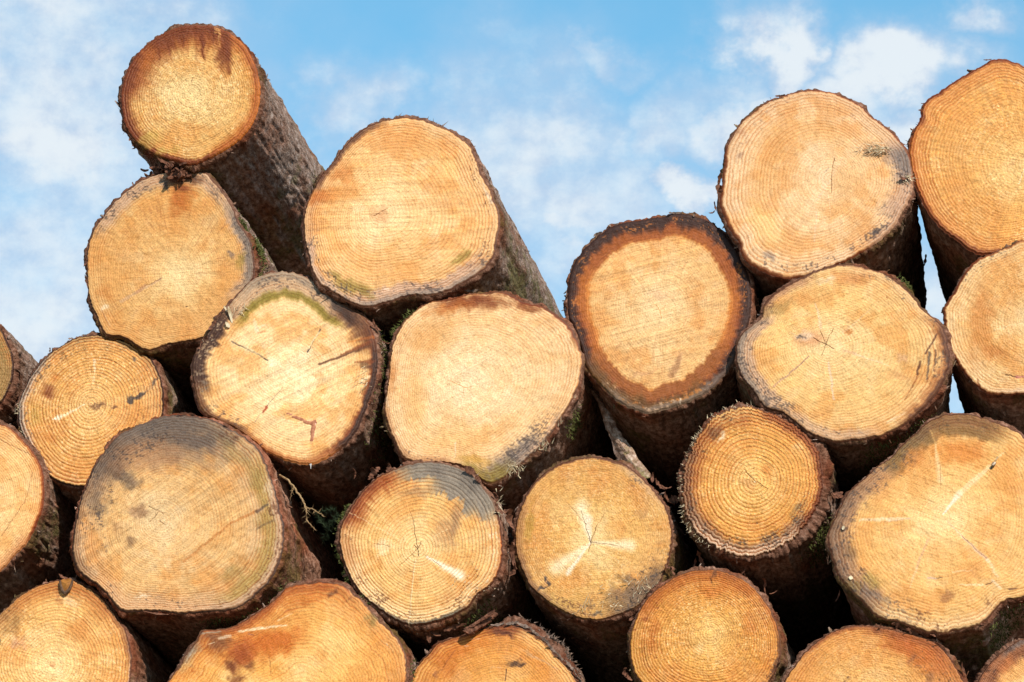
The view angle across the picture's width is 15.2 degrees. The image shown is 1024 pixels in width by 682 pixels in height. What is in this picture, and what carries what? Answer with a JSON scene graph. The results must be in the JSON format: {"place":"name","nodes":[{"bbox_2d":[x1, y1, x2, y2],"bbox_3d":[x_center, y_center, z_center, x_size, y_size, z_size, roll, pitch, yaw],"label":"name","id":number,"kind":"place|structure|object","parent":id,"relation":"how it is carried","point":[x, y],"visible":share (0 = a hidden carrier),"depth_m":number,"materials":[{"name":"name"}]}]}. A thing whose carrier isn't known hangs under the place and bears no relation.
{"place":"outdoors","nodes":[
{"label":"outdoors","id":0,"kind":"place"},
{"bbox_2d":[0,0,1023,412],"label":"sky","id":1,"kind":"structure","parent":0,"point":[584,117],"materials":[{"name":"blue"}]},
{"bbox_3d":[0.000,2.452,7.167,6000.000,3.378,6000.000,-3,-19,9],"label":"ground","id":2,"kind":"structure","parent":0,"visible":0},
{"bbox_2d":[0,575,174,681],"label":"log","id":3,"kind":"object","parent":2,"relation":"on","point":[71,629],"visible":0.95,"depth_m":7.96,"materials":[{"name":"brown wood"}]},
{"bbox_2d":[0,419,89,612],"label":"log","id":4,"kind":"object","parent":3,"relation":"on","point":[37,514],"visible":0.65,"depth_m":8.10,"materials":[{"name":"brown wood"}]},
{"bbox_2d":[0,324,37,428],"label":"log","id":5,"kind":"object","parent":4,"relation":"on","point":[18,362],"visible":0.17,"depth_m":8.22,"materials":[{"name":"brown wood"}]},
{"bbox_2d":[167,578,418,681],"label":"log","id":6,"kind":"object","parent":2,"relation":"on","point":[322,630],"visible":0.98,"depth_m":7.85,"materials":[{"name":"brown wood"}]},
{"bbox_2d":[59,412,354,668],"bbox_3d":[-0.334,1.039,9.965,0.498,0.471,4.293,-3,-19,9],"label":"log","id":7,"kind":"object","parent":6,"relation":"on","point":[186,529],"visible":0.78,"depth_m":7.97,"materials":[{"name":"brown wood"}]},
{"bbox_2d":[15,330,200,506],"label":"log","id":8,"kind":"object","parent":7,"relation":"on","point":[83,400],"visible":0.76,"depth_m":8.16,"materials":[{"name":"brown wood"}]},
{"bbox_2d":[83,171,277,416],"bbox_3d":[-0.360,0.544,10.217,0.433,0.501,4.349,-3,-19,9],"label":"log","id":9,"kind":"object","parent":8,"relation":"on","point":[172,268],"visible":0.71,"depth_m":8.21,"materials":[{"name":"brown wood"}]},
{"bbox_2d":[140,162,196,182],"bbox_3d":[-0.740,-0.363,8.265,0.135,0.049,0.058,-3,-19,9],"label":"bark clod","id":10,"kind":"object","parent":9,"relation":"on","point":[178,174],"visible":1,"depth_m":8.25,"materials":[{"name":"brown wood"}]},
{"bbox_2d":[115,23,324,276],"bbox_3d":[-0.348,0.105,10.158,0.337,0.352,4.040,-3,-19,9],"label":"log","id":11,"kind":"object","parent":9,"relation":"on","point":[200,97],"visible":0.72,"depth_m":8.30,"materials":[{"name":"brown wood"}]},
{"bbox_2d":[190,270,400,553],"bbox_3d":[-0.107,0.725,10.029,0.429,0.464,4.238,-3,-19,9],"label":"log","id":12,"kind":"object","parent":7,"relation":"on","point":[288,370],"visible":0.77,"depth_m":8.07,"materials":[{"name":"brown wood"}]},
{"bbox_2d":[228,306,232,322],"bbox_3d":[-0.596,-0.056,8.123,0.010,0.034,0.016,-3,-19,9],"label":"wood chip","id":13,"kind":"object","parent":12,"relation":"on","point":[230,314],"visible":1,"depth_m":8.12,"materials":[{"name":"beige wood"}]},
{"bbox_2d":[279,474,324,530],"bbox_3d":[-0.436,0.332,7.967,0.117,0.134,0.038,-9,-21,24],"label":"dead twig","id":14,"kind":"object","parent":7,"relation":"attached to","point":[294,487],"visible":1,"depth_m":7.96,"materials":[{"name":"beige wood"}]},
{"bbox_2d":[412,613,585,681],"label":"log","id":15,"kind":"object","parent":2,"relation":"on","point":[514,648],"visible":1,"depth_m":7.81,"materials":[{"name":"brown wood"}]},
{"bbox_2d":[331,459,588,681],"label":"log","id":16,"kind":"object","parent":15,"relation":"on","point":[425,550],"visible":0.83,"depth_m":7.87,"materials":[{"name":"brown wood"}]},
{"bbox_2d":[314,508,340,544],"bbox_3d":[-0.387,0.385,8.003,0.045,0.066,0.083,15,-24,-37],"label":"spruce sprig","id":17,"kind":"object","parent":16,"relation":"on","point":[334,518],"visible":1,"depth_m":8.01,"materials":[{"name":"green plant"}]},
{"bbox_2d":[315,505,335,514],"bbox_3d":[-0.390,0.352,8.011,0.023,0.030,0.075,16,-25,-40],"label":"spruce sprig","id":18,"kind":"object","parent":17,"relation":"attached to","point":[326,509],"visible":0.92,"depth_m":8.01,"materials":[{"name":"green plant"}]},
{"bbox_2d":[379,290,617,520],"bbox_3d":[0.206,0.742,9.898,0.439,0.443,4.109,-2,-19,7],"label":"log","id":19,"kind":"object","parent":16,"relation":"on","point":[491,388],"visible":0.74,"depth_m":8.00,"materials":[{"name":"brown wood"}]},
{"bbox_2d":[300,114,621,459],"bbox_3d":[0.164,0.485,10.163,0.483,0.607,4.412,-3,-19,9],"label":"log","id":20,"kind":"object","parent":19,"relation":"on","point":[402,215],"visible":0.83,"depth_m":8.14,"materials":[{"name":"brown wood"}]},
{"bbox_2d":[462,610,497,635],"bbox_3d":[-0.066,0.576,7.819,0.072,0.051,0.028,-3,-19,9],"label":"bark stick","id":21,"kind":"object","parent":15,"relation":"on","point":[479,624],"visible":1,"depth_m":7.81,"materials":[{"name":"brown wood"}]},
{"bbox_2d":[512,454,695,681],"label":"log","id":22,"kind":"object","parent":15,"relation":"on","point":[601,548],"visible":0.88,"depth_m":7.86,"materials":[{"name":"brown wood"}]},
{"bbox_2d":[589,386,650,478],"bbox_3d":[0.220,0.193,7.995,0.146,0.234,0.028,-10,-21,28],"label":"bark strip","id":23,"kind":"object","parent":22,"relation":"on","point":[624,449],"visible":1,"depth_m":7.98,"materials":[{"name":"wood"}]},
{"bbox_2d":[780,624,968,681],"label":"log","id":24,"kind":"object","parent":2,"relation":"on","point":[866,653],"visible":1,"depth_m":7.63,"materials":[{"name":"brown wood"}]},
{"bbox_2d":[622,564,795,681],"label":"log","id":25,"kind":"object","parent":24,"relation":"on","point":[699,623],"visible":0.98,"depth_m":7.72,"materials":[{"name":"brown wood"}]},
{"bbox_2d":[677,400,855,656],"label":"log","id":26,"kind":"object","parent":25,"relation":"on","point":[759,502],"visible":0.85,"depth_m":7.81,"materials":[{"name":"brown wood"}]},
{"bbox_2d":[561,211,760,566],"bbox_3d":[0.670,0.686,10.020,0.442,0.564,4.402,-3,-19,9],"label":"log","id":27,"kind":"object","parent":26,"relation":"on","point":[661,312],"visible":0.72,"depth_m":8.00,"materials":[{"name":"brown wood"}]},
{"bbox_2d":[734,259,955,496],"bbox_3d":[0.911,0.769,9.897,0.464,0.508,4.417,-2,-19,6],"label":"log","id":28,"kind":"object","parent":26,"relation":"on","point":[851,364],"visible":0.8,"depth_m":7.85,"materials":[{"name":"brown wood"}]},
{"bbox_2d":[710,88,926,308],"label":"log","id":29,"kind":"object","parent":28,"relation":"on","point":[814,179],"visible":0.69,"depth_m":8.01,"materials":[{"name":"brown wood"}]},
{"bbox_2d":[825,412,1023,681],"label":"log","id":30,"kind":"object","parent":24,"relation":"on","point":[927,541],"visible":0.94,"depth_m":7.69,"materials":[{"name":"brown wood"}]},
{"bbox_2d":[941,240,1023,434],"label":"log","id":31,"kind":"object","parent":30,"relation":"on","point":[982,311],"visible":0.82,"depth_m":7.84,"materials":[{"name":"brown wood"}]},
{"bbox_2d":[906,59,1023,301],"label":"log","id":32,"kind":"object","parent":31,"relation":"on","point":[965,144],"visible":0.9,"depth_m":7.98,"materials":[{"name":"brown wood"}]},
{"bbox_2d":[974,638,1023,681],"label":"log","id":33,"kind":"object","parent":2,"relation":"on","point":[1005,663],"visible":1,"depth_m":7.60,"materials":[{"name":"brown wood"}]}
]}

